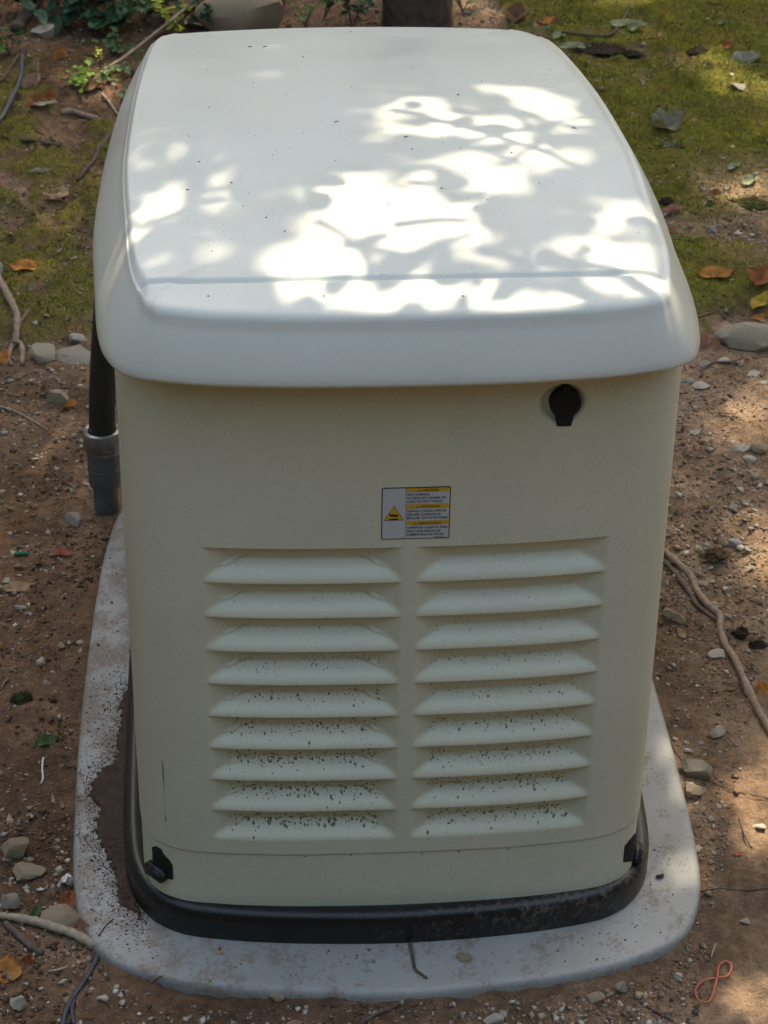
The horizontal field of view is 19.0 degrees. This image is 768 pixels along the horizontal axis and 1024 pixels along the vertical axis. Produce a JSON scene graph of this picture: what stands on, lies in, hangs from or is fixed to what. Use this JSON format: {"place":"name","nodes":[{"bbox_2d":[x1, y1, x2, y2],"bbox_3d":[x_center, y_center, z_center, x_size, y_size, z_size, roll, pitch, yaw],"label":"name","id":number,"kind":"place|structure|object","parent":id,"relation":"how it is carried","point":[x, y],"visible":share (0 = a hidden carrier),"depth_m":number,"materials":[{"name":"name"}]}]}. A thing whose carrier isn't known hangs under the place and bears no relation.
{"place":"outdoors","nodes":[
{"label":"outdoors","id":0,"kind":"place"},
{"bbox_2d":[0,0,767,1023],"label":"ground","id":1,"kind":"structure","parent":0,"point":[740,994],"depth_m":3.64,"materials":[{"name":"soil"}]},
{"bbox_2d":[0,349,10,364],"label":"leaf","id":2,"kind":"object","parent":1,"relation":"on","point":[4,354],"visible":1,"depth_m":4.06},
{"bbox_2d":[0,954,21,991],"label":"leaf","id":3,"kind":"object","parent":1,"relation":"on","point":[9,963],"visible":1,"depth_m":2.77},
{"bbox_2d":[1,893,20,909],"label":"stone","id":4,"kind":"object","parent":1,"relation":"on","point":[11,901],"visible":1,"depth_m":2.87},
{"bbox_2d":[0,48,26,122],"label":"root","id":5,"kind":"object","parent":1,"relation":"on","point":[12,96],"visible":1,"depth_m":5.05,"materials":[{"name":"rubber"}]},
{"bbox_2d":[0,837,28,858],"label":"stone","id":6,"kind":"object","parent":1,"relation":"on","point":[13,848],"visible":1,"depth_m":2.95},
{"bbox_2d":[0,27,29,55],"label":"ground plant","id":7,"kind":"object","parent":1,"relation":"on","point":[2,48],"visible":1,"depth_m":5.22,"materials":[{"name":"green plant"}]},
{"bbox_2d":[0,274,29,365],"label":"root","id":8,"kind":"object","parent":1,"relation":"on","point":[12,304],"visible":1,"depth_m":4.13,"materials":[{"name":"brown wood"}]},
{"bbox_2d":[10,995,25,1010],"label":"stone","id":9,"kind":"object","parent":1,"relation":"on","point":[18,1003],"visible":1,"depth_m":2.73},
{"bbox_2d":[7,687,32,704],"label":"moss clump","id":10,"kind":"object","parent":1,"relation":"on","point":[23,697],"visible":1,"depth_m":3.22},
{"bbox_2d":[3,581,36,590],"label":"leaf","id":11,"kind":"object","parent":1,"relation":"on","point":[14,585],"visible":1,"depth_m":3.48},
{"bbox_2d":[2,920,43,955],"bbox_3d":[-0.445,0.524,2.826,0.076,0.015,0.014,29,42,36],"label":"stick","id":12,"kind":"object","parent":1,"relation":"on","point":[29,945],"visible":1,"depth_m":2.82,"materials":[{"name":"brown wood"}]},
{"bbox_2d":[5,259,42,270],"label":"leaf","id":13,"kind":"object","parent":1,"relation":"on","point":[23,263],"visible":1,"depth_m":4.33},
{"bbox_2d":[0,406,48,430],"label":"twig","id":14,"kind":"object","parent":1,"relation":"on","point":[23,415],"visible":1,"depth_m":3.90,"materials":[{"name":"brown wood"}]},
{"bbox_2d":[19,953,32,964],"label":"leaf","id":15,"kind":"object","parent":1,"relation":"on","point":[27,959],"visible":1,"depth_m":2.79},
{"bbox_2d":[10,0,43,32],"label":"log","id":16,"kind":"object","parent":1,"relation":"on","point":[22,19],"visible":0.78,"depth_m":5.38,"materials":[{"name":"brown wood"}]},
{"bbox_2d":[12,861,45,881],"bbox_3d":[-0.453,0.458,2.928,0.039,0.017,0.037,22,38,29],"label":"stone","id":17,"kind":"object","parent":1,"relation":"on","point":[23,871],"visible":1,"depth_m":2.92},
{"bbox_2d":[21,72,39,88],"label":"leaf","id":18,"kind":"object","parent":1,"relation":"on","point":[29,79],"visible":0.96,"depth_m":5.08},
{"bbox_2d":[27,93,41,106],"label":"leaf","id":19,"kind":"object","parent":1,"relation":"on","point":[36,98],"visible":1,"depth_m":5.01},
{"bbox_2d":[28,903,41,915],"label":"leaf","id":20,"kind":"object","parent":1,"relation":"on","point":[35,910],"visible":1,"depth_m":2.87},
{"bbox_2d":[20,168,54,172],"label":"leaf","id":21,"kind":"object","parent":1,"relation":"on","point":[38,170],"visible":1,"depth_m":4.68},
{"bbox_2d":[20,137,60,146],"bbox_3d":[-0.714,-0.775,4.811,0.114,0.029,0.028,21,38,29],"label":"stick","id":22,"kind":"object","parent":1,"relation":"on","point":[25,139],"visible":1,"depth_m":4.82,"materials":[{"name":"brown wood"}]},
{"bbox_2d":[28,342,55,364],"bbox_3d":[-0.605,-0.278,4.063,0.047,0.034,0.038,-4,33,-8],"label":"stone","id":23,"kind":"object","parent":1,"relation":"on","point":[42,353],"visible":1,"depth_m":4.05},
{"bbox_2d":[31,24,54,37],"bbox_3d":[-0.795,-1.117,5.354,0.054,0.032,0.035,0,35,-5],"label":"stone","id":24,"kind":"object","parent":1,"relation":"on","point":[47,30],"visible":1,"depth_m":5.35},
{"bbox_2d":[30,734,57,748],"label":"leaf","id":25,"kind":"object","parent":1,"relation":"on","point":[44,739],"visible":1,"depth_m":3.15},
{"bbox_2d":[0,912,93,949],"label":"stick","id":26,"kind":"object","parent":1,"relation":"on","point":[83,938],"visible":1,"depth_m":2.84,"materials":[{"name":"brown wood"}]},
{"bbox_2d":[44,89,55,100],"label":"leaf","id":27,"kind":"object","parent":1,"relation":"on","point":[50,94],"visible":1,"depth_m":5.03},
{"bbox_2d":[42,185,68,202],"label":"leaf","id":28,"kind":"object","parent":1,"relation":"on","point":[61,194],"visible":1,"depth_m":4.60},
{"bbox_2d":[47,389,68,402],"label":"stone","id":29,"kind":"object","parent":1,"relation":"on","point":[57,396],"visible":1,"depth_m":3.94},
{"bbox_2d":[39,904,78,926],"bbox_3d":[-0.402,0.505,2.858,0.049,0.026,0.039,14,35,19],"label":"stone","id":30,"kind":"object","parent":1,"relation":"on","point":[66,915],"visible":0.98,"depth_m":2.85,"materials":[{"name":"stone"}]},
{"bbox_2d":[54,45,66,58],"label":"leaf","id":31,"kind":"object","parent":1,"relation":"on","point":[61,50],"visible":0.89,"depth_m":5.25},
{"bbox_2d":[50,548,74,556],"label":"leaf","id":32,"kind":"object","parent":1,"relation":"on","point":[60,551],"visible":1,"depth_m":3.54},
{"bbox_2d":[20,0,110,34],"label":"ground plant","id":33,"kind":"object","parent":1,"relation":"on","point":[69,13],"visible":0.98,"depth_m":5.38,"materials":[{"name":"green plant"}]},
{"bbox_2d":[59,891,75,904],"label":"leaf","id":34,"kind":"object","parent":1,"relation":"on","point":[66,899],"visible":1,"depth_m":2.88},
{"bbox_2d":[61,873,73,884],"bbox_3d":[-0.401,0.465,2.908,0.014,0.016,0.015,20,37,26],"label":"foil scrap","id":35,"kind":"object","parent":1,"relation":"on","point":[67,879],"visible":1,"depth_m":2.90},
{"bbox_2d":[55,344,90,364],"bbox_3d":[-0.548,-0.276,4.071,0.062,0.013,0.080,-24,40,-33],"label":"stone","id":36,"kind":"object","parent":1,"relation":"on","point":[76,354],"visible":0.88,"depth_m":4.06,"materials":[{"name":"stone"}]},
{"bbox_2d":[65,512,80,525],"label":"stone","id":37,"kind":"object","parent":1,"relation":"on","point":[73,518],"visible":1,"depth_m":3.61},
{"bbox_2d":[52,57,99,92],"bbox_3d":[-0.662,-0.958,5.077,0.116,0.040,0.112,-27,42,-36],"label":"ground plant","id":38,"kind":"object","parent":1,"relation":"on","point":[80,74],"visible":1,"depth_m":5.08,"materials":[{"name":"green plant"}]},
{"bbox_2d":[68,333,85,342],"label":"stone","id":39,"kind":"object","parent":1,"relation":"on","point":[75,337],"visible":1,"depth_m":4.11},
{"bbox_2d":[60,952,98,1023],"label":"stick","id":40,"kind":"object","parent":1,"relation":"on","point":[70,1003],"visible":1,"depth_m":2.75,"materials":[{"name":"wood"}]},
{"bbox_2d":[61,108,101,119],"bbox_3d":[-0.651,-0.858,4.966,0.113,0.022,0.027,19,37,26],"label":"stick","id":41,"kind":"object","parent":1,"relation":"on","point":[76,112],"visible":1,"depth_m":4.97,"materials":[{"name":"brown wood"}]},
{"bbox_2d":[74,918,89,931],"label":"leaf","id":42,"kind":"object","parent":1,"relation":"on","point":[81,924],"visible":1,"depth_m":2.84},
{"bbox_2d":[74,78,106,93],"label":"leaf","id":43,"kind":"object","parent":1,"relation":"on","point":[90,84],"visible":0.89,"depth_m":5.08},
{"bbox_2d":[75,127,113,180],"bbox_3d":[-0.599,-0.747,4.786,0.020,0.025,0.281,6,33,8],"label":"root","id":44,"kind":"object","parent":1,"relation":"on","point":[96,154],"visible":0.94,"depth_m":4.78,"materials":[{"name":"brown wood"}]},
{"bbox_2d":[82,293,120,515],"bbox_3d":[-0.378,-0.213,3.490,0.192,0.660,0.068,16,36,22],"label":"conduit riser","id":45,"kind":"object","parent":1,"relation":"on","point":[100,438],"visible":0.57,"depth_m":3.56,"materials":[{"name":"grey plastic"}]},
{"bbox_2d":[88,65,120,84],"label":"ground plant","id":46,"kind":"object","parent":1,"relation":"on","point":[110,72],"visible":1,"depth_m":5.11,"materials":[{"name":"green plant"}]},
{"bbox_2d":[79,0,153,32],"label":"ground plant","id":47,"kind":"object","parent":1,"relation":"on","point":[117,14],"visible":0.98,"depth_m":5.37,"materials":[{"name":"green plant"}]},
{"bbox_2d":[91,26,141,55],"bbox_3d":[-0.599,-1.080,5.282,0.124,0.043,0.108,8,33,11],"label":"ground plant","id":48,"kind":"object","parent":1,"relation":"on","point":[112,45],"visible":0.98,"depth_m":5.26,"materials":[{"name":"green plant"}]},
{"bbox_2d":[112,50,140,75],"bbox_3d":[-0.550,-1.008,5.173,0.113,0.044,0.084,5,33,7],"label":"ground plant","id":49,"kind":"object","parent":1,"relation":"on","point":[127,69],"visible":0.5,"depth_m":5.16,"materials":[{"name":"green plant"}]},
{"bbox_2d":[117,0,173,20],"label":"ground plant","id":50,"kind":"object","parent":1,"relation":"on","point":[143,4],"visible":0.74,"depth_m":5.39,"materials":[{"name":"green plant"}]},
{"bbox_2d":[101,0,194,69],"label":"stem","id":51,"kind":"object","parent":1,"relation":"on","point":[142,43],"visible":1,"depth_m":5.20,"materials":[{"name":"brown wood"}]},
{"bbox_2d":[151,0,191,33],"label":"ground plant","id":52,"kind":"object","parent":1,"relation":"on","point":[157,4],"visible":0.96,"depth_m":5.29,"materials":[{"name":"green plant"}]},
{"bbox_2d":[180,0,194,31],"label":"ground plant","id":53,"kind":"object","parent":1,"relation":"on","point":[186,14],"visible":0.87,"depth_m":5.37,"materials":[{"name":"green plant"}]},
{"bbox_2d":[161,0,214,31],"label":"ground plant","id":54,"kind":"object","parent":1,"relation":"on","point":[204,14],"visible":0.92,"depth_m":5.36,"materials":[{"name":"green plant"}]},
{"bbox_2d":[193,0,284,31],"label":"stone","id":55,"kind":"object","parent":1,"relation":"on","point":[228,15],"visible":0.68,"depth_m":5.33,"materials":[{"name":"stone"}]},
{"bbox_2d":[269,993,285,1001],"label":"stone","id":56,"kind":"object","parent":1,"relation":"on","point":[277,997],"visible":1,"depth_m":2.74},
{"bbox_2d":[287,0,327,27],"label":"ground plant","id":57,"kind":"object","parent":1,"relation":"on","point":[307,8],"visible":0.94,"depth_m":5.39,"materials":[{"name":"green plant"}]},
{"bbox_2d":[316,0,338,18],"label":"ground plant","id":58,"kind":"object","parent":1,"relation":"on","point":[329,5],"visible":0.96,"depth_m":5.47,"materials":[{"name":"green plant"}]},
{"bbox_2d":[339,0,375,26],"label":"ground plant","id":59,"kind":"object","parent":1,"relation":"on","point":[355,9],"visible":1,"depth_m":5.38,"materials":[{"name":"green plant"}]},
{"bbox_2d":[357,1002,399,1023],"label":"twig","id":60,"kind":"object","parent":1,"relation":"on","point":[369,1017],"visible":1,"depth_m":2.72,"materials":[{"name":"brown wood"}]},
{"bbox_2d":[0,0,767,348],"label":"moss","id":61,"kind":"object","parent":1,"relation":"on","point":[626,28],"visible":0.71,"depth_m":4.94,"materials":[{"name":"plant"}]},
{"bbox_2d":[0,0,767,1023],"bbox_3d":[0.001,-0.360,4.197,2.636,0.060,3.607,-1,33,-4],"label":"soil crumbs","id":62,"kind":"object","parent":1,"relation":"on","point":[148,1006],"visible":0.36,"depth_m":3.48,"materials":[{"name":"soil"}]},
{"bbox_2d":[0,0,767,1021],"bbox_3d":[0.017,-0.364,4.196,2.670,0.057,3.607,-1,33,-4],"label":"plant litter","id":63,"kind":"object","parent":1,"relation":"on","point":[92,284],"visible":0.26,"depth_m":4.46,"materials":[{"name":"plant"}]},
{"bbox_2d":[73,508,700,1002],"bbox_3d":[-0.020,0.275,3.272,0.813,0.076,1.219,-1,33,-4],"label":"equipment pad","id":64,"kind":"object","parent":1,"relation":"on","point":[493,962],"visible":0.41,"depth_m":2.82,"materials":[{"name":"concrete"}]},
{"bbox_2d":[76,648,150,951],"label":"soil grains","id":65,"kind":"object","parent":64,"relation":"on","point":[116,693],"visible":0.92,"depth_m":2.98,"materials":[{"name":"soil"}]},
{"bbox_2d":[88,690,143,919],"bbox_3d":[-0.358,0.376,3.034,0.065,0.004,0.476,-3,33,-6],"label":"soil drift","id":66,"kind":"object","parent":64,"relation":"on","point":[108,800],"visible":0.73,"depth_m":3.01,"materials":[{"name":"soil"}]},
{"bbox_2d":[76,538,687,990],"bbox_3d":[-0.019,0.271,3.208,0.802,0.004,1.097,-1,33,-4],"label":"pad grit","id":67,"kind":"object","parent":64,"relation":"on","point":[324,948],"visible":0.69,"depth_m":2.82,"materials":[{"name":"stone"}]},
{"bbox_2d":[93,27,699,943],"bbox_3d":[-0.013,-0.131,3.000,0.678,0.901,1.109,-1,33,-4],"label":"standby generator","id":68,"kind":"object","parent":64,"relation":"on","point":[395,507],"visible":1,"depth_m":2.58,"materials":[{"name":"paint"}]},
{"bbox_2d":[188,52,638,277],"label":"roof dust","id":69,"kind":"object","parent":68,"relation":"on","point":[394,143],"visible":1,"depth_m":2.55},
{"bbox_2d":[408,942,427,978],"bbox_3d":[0.038,0.544,2.783,0.012,0.005,0.064,-9,34,-15],"label":"twig","id":70,"kind":"object","parent":64,"relation":"on","point":[413,959],"visible":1,"depth_m":2.78,"materials":[{"name":"brown wood"}]},
{"bbox_2d":[456,952,470,960],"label":"stone","id":71,"kind":"object","parent":64,"relation":"on","point":[464,956],"visible":1,"depth_m":2.79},
{"bbox_2d":[381,0,452,27],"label":"shade tree","id":72,"kind":"object","parent":1,"relation":"on","point":[416,13],"visible":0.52,"depth_m":5.37,"materials":[{"name":"brown plant"}]},
{"bbox_2d":[483,1013,503,1023],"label":"pebble","id":73,"kind":"object","parent":1,"relation":"on","point":[496,1018],"visible":1,"depth_m":2.72,"materials":[{"name":"stone"}]},
{"bbox_2d":[504,2,525,22],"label":"leaf","id":74,"kind":"object","parent":1,"relation":"on","point":[516,10],"visible":0.97,"depth_m":5.45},
{"bbox_2d":[557,41,590,47],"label":"leaf","id":75,"kind":"object","parent":1,"relation":"on","point":[571,44],"visible":0.9,"depth_m":5.29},
{"bbox_2d":[562,3,629,36],"bbox_3d":[0.537,-1.154,5.413,0.099,0.021,0.258,27,41,34],"label":"twig","id":76,"kind":"object","parent":1,"relation":"on","point":[603,35],"visible":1,"depth_m":5.35,"materials":[{"name":"brown wood"}]},
{"bbox_2d":[587,991,604,1002],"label":"stone","id":77,"kind":"object","parent":1,"relation":"on","point":[596,996],"visible":1,"depth_m":2.75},
{"bbox_2d":[573,32,627,58],"bbox_3d":[0.499,-1.067,5.269,0.147,0.060,0.107,-1,33,-4],"label":"moss clump","id":78,"kind":"object","parent":1,"relation":"on","point":[604,49],"visible":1,"depth_m":5.26,"materials":[{"name":"soil"}]},
{"bbox_2d":[601,19,636,25],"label":"leaf","id":79,"kind":"object","parent":1,"relation":"on","point":[615,22],"visible":1,"depth_m":5.38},
{"bbox_2d":[614,981,626,992],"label":"stone","id":80,"kind":"object","parent":1,"relation":"on","point":[620,987],"visible":1,"depth_m":2.77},
{"bbox_2d":[624,49,642,58],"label":"moss clump","id":81,"kind":"object","parent":1,"relation":"on","point":[632,54],"visible":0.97,"depth_m":5.29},
{"bbox_2d":[627,20,646,30],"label":"leaf","id":82,"kind":"object","parent":1,"relation":"on","point":[635,25],"visible":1,"depth_m":5.38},
{"bbox_2d":[639,1000,674,1021],"bbox_3d":[0.324,0.595,2.738,0.048,0.010,0.008,22,38,29],"label":"twig","id":83,"kind":"object","parent":1,"relation":"on","point":[654,1010],"visible":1,"depth_m":2.73,"materials":[{"name":"brown wood"}]},
{"bbox_2d":[658,195,673,205],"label":"moss clump","id":84,"kind":"object","parent":1,"relation":"on","point":[665,201],"visible":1,"depth_m":4.61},
{"bbox_2d":[646,108,686,130],"bbox_3d":[0.600,-0.833,4.901,0.069,0.043,0.072,23,39,30],"label":"leaf","id":85,"kind":"object","parent":1,"relation":"on","point":[673,119],"visible":1,"depth_m":4.91,"materials":[{"name":"plant"}]},
{"bbox_2d":[654,137,685,148],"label":"ground plant","id":86,"kind":"object","parent":1,"relation":"on","point":[665,144],"visible":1,"depth_m":4.84,"materials":[{"name":"green plant"}]},
{"bbox_2d":[661,203,682,214],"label":"leaf","id":87,"kind":"object","parent":1,"relation":"on","point":[673,207],"visible":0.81,"depth_m":4.57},
{"bbox_2d":[662,607,684,623],"bbox_3d":[0.430,0.152,3.409,0.034,0.019,0.029,-4,27,-2],"label":"stone","id":88,"kind":"object","parent":1,"relation":"on","point":[669,614],"visible":1,"depth_m":3.40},
{"bbox_2d":[686,783,703,798],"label":"stone","id":89,"kind":"object","parent":1,"relation":"on","point":[693,790],"visible":1,"depth_m":3.07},
{"bbox_2d":[679,759,712,779],"bbox_3d":[0.422,0.348,3.114,0.046,0.029,0.031,5,33,6],"label":"stone","id":90,"kind":"object","parent":1,"relation":"on","point":[698,768],"visible":1,"depth_m":3.10,"materials":[{"name":"stone"}]},
{"bbox_2d":[686,45,709,55],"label":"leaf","id":91,"kind":"object","parent":1,"relation":"on","point":[696,50],"visible":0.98,"depth_m":5.28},
{"bbox_2d":[692,381,710,388],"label":"stone","id":92,"kind":"object","parent":1,"relation":"on","point":[700,385],"visible":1,"depth_m":3.99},
{"bbox_2d":[699,333,719,350],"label":"leaf","id":93,"kind":"object","parent":1,"relation":"on","point":[707,340],"visible":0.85,"depth_m":4.11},
{"bbox_2d":[688,265,735,277],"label":"leaf","id":94,"kind":"object","parent":1,"relation":"on","point":[712,271],"visible":1,"depth_m":4.31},
{"bbox_2d":[694,960,732,1002],"bbox_3d":[0.398,0.565,2.776,0.026,0.004,0.081,20,37,27],"label":"rubber band","id":95,"kind":"object","parent":1,"relation":"on","point":[715,984],"visible":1,"depth_m":2.77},
{"bbox_2d":[663,549,767,733],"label":"root","id":96,"kind":"object","parent":1,"relation":"on","point":[748,690],"visible":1,"depth_m":3.41,"materials":[{"name":"brown wood"}]},
{"bbox_2d":[700,546,730,562],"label":"moss clump","id":97,"kind":"object","parent":1,"relation":"on","point":[716,554],"visible":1,"depth_m":3.54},
{"bbox_2d":[699,361,731,377],"bbox_3d":[0.575,-0.253,4.045,0.081,0.011,0.029,-24,40,-33],"label":"root","id":98,"kind":"object","parent":1,"relation":"on","point":[713,363],"visible":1,"depth_m":4.06,"materials":[{"name":"brown wood"}]},
{"bbox_2d":[707,648,724,658],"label":"stone","id":99,"kind":"object","parent":1,"relation":"on","point":[715,653],"visible":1,"depth_m":3.33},
{"bbox_2d":[708,725,725,737],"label":"stone","id":100,"kind":"object","parent":1,"relation":"on","point":[718,731],"visible":1,"depth_m":3.17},
{"bbox_2d":[700,887,767,891],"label":"twig","id":101,"kind":"object","parent":1,"relation":"on","point":[753,889],"visible":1,"depth_m":2.92,"materials":[{"name":"brown wood"}]},
{"bbox_2d":[728,538,741,546],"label":"stone","id":102,"kind":"object","parent":1,"relation":"on","point":[733,542],"visible":1,"depth_m":3.58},
{"bbox_2d":[714,322,767,351],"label":"stone","id":103,"kind":"object","parent":1,"relation":"on","point":[750,336],"visible":1,"depth_m":4.10,"materials":[{"name":"stone"}]},
{"bbox_2d":[732,444,749,453],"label":"stone","id":104,"kind":"object","parent":1,"relation":"on","point":[741,448],"visible":1,"depth_m":3.81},
{"bbox_2d":[730,623,752,639],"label":"moss clump","id":105,"kind":"object","parent":1,"relation":"on","point":[740,633],"visible":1,"depth_m":3.38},
{"bbox_2d":[731,51,760,62],"bbox_3d":[0.815,-1.034,5.250,0.091,0.026,0.049,-2,61,15],"label":"stone","id":106,"kind":"object","parent":1,"relation":"on","point":[745,56],"visible":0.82,"depth_m":5.26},
{"bbox_2d":[739,175,756,187],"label":"leaf","id":107,"kind":"object","parent":1,"relation":"on","point":[748,179],"visible":1,"depth_m":4.71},
{"bbox_2d":[735,194,767,210],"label":"moss clump","id":108,"kind":"object","parent":1,"relation":"on","point":[750,203],"visible":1,"depth_m":4.61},
{"bbox_2d":[746,264,767,289],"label":"leaf","id":109,"kind":"object","parent":1,"relation":"on","point":[758,275],"visible":1,"depth_m":4.28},
{"bbox_2d":[747,290,767,312],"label":"leaf","id":110,"kind":"object","parent":1,"relation":"on","point":[761,299],"visible":1,"depth_m":4.23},
{"bbox_2d":[747,639,767,648],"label":"moss clump","id":111,"kind":"object","parent":1,"relation":"on","point":[758,644],"visible":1,"depth_m":3.36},
{"bbox_2d":[750,442,766,454],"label":"stone","id":112,"kind":"object","parent":1,"relation":"on","point":[758,448],"visible":1,"depth_m":3.80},
{"bbox_2d":[756,682,767,694],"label":"leaf","id":113,"kind":"object","parent":1,"relation":"on","point":[761,686],"visible":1,"depth_m":3.27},
{"bbox_2d":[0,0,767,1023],"bbox_3d":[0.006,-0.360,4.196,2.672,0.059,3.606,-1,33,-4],"label":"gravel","id":114,"kind":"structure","parent":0,"point":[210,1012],"depth_m":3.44,"materials":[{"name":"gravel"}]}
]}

